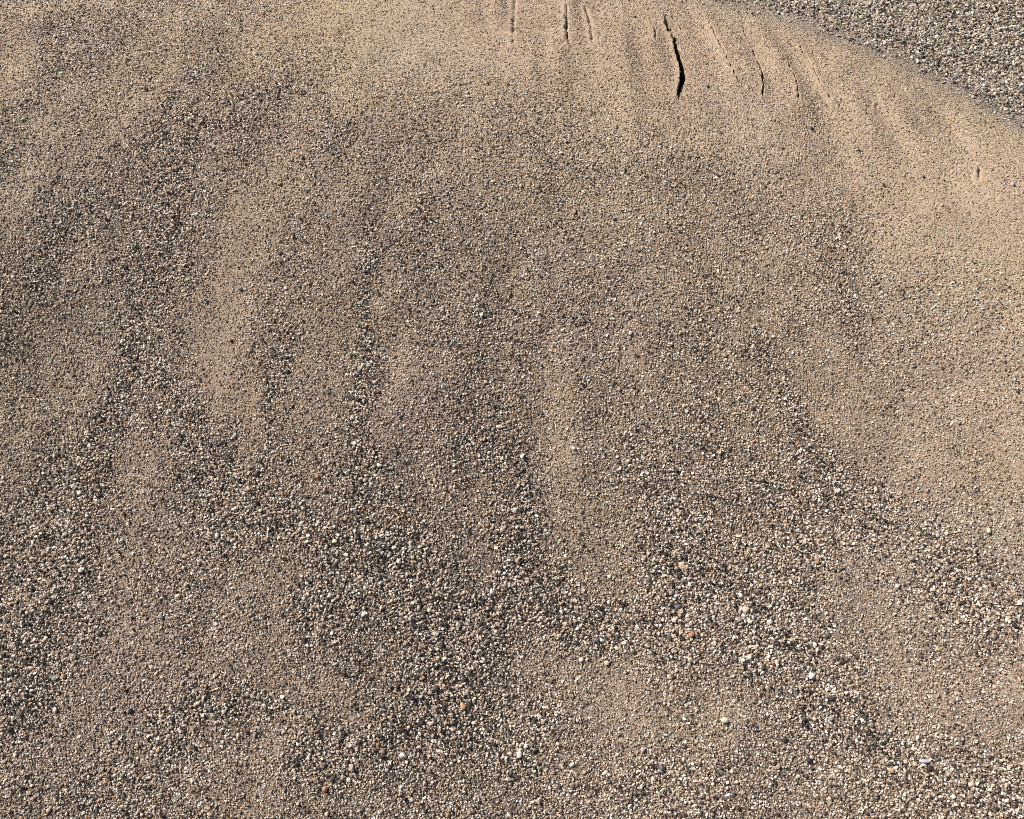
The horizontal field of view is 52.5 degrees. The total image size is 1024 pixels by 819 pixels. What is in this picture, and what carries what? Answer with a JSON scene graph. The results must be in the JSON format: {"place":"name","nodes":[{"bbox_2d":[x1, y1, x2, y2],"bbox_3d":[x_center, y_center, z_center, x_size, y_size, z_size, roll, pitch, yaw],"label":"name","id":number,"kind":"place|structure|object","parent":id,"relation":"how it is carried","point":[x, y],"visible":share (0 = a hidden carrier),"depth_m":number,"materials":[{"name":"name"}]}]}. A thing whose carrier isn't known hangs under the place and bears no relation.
{"place":"outdoors","nodes":[
{"label":"outdoors","id":0,"kind":"place"},
{"bbox_2d":[0,0,1023,818],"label":"ground","id":1,"kind":"structure","parent":0,"point":[510,34],"depth_m":1.91,"materials":[{"name":"beige sand"}]},
{"bbox_2d":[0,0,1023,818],"bbox_3d":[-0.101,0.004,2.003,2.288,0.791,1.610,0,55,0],"label":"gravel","id":2,"kind":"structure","parent":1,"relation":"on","point":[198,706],"depth_m":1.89,"materials":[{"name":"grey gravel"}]},
{"bbox_2d":[919,759,930,762],"bbox_3d":[0.702,0.598,1.766,0.020,0.007,0.007,-2,67,7],"label":"pebble","id":3,"kind":"object","parent":2,"relation":"on","point":[924,761],"visible":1,"depth_m":1.76,"materials":[{"name":"stone"}]},
{"bbox_2d":[0,0,1023,818],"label":"sand grains","id":4,"kind":"object","parent":1,"relation":"on","point":[406,318],"visible":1,"depth_m":1.91},
{"bbox_2d":[659,764,664,770],"bbox_3d":[0.265,0.634,1.840,0.011,0.010,0.014,-34,61,-21],"label":"pebble","id":5,"kind":"object","parent":4,"relation":"on","point":[662,767],"visible":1,"depth_m":1.84,"materials":[{"name":"stone"}]},
{"bbox_2d":[720,717,728,722],"bbox_3d":[0.374,0.546,1.825,0.015,0.008,0.010,-6,67,3],"label":"pebble","id":6,"kind":"object","parent":4,"relation":"on","point":[724,720],"visible":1,"depth_m":1.82,"materials":[{"name":"stone"}]},
{"bbox_2d":[809,673,814,678],"bbox_3d":[0.524,0.466,1.814,0.012,0.009,0.010,-12,56,-8],"label":"pebble","id":7,"kind":"object","parent":1,"relation":"on","point":[811,675],"visible":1,"depth_m":1.81,"materials":[{"name":"stone"}]},
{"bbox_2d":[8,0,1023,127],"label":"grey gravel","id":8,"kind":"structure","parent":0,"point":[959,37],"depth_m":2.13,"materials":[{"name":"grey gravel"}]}
]}

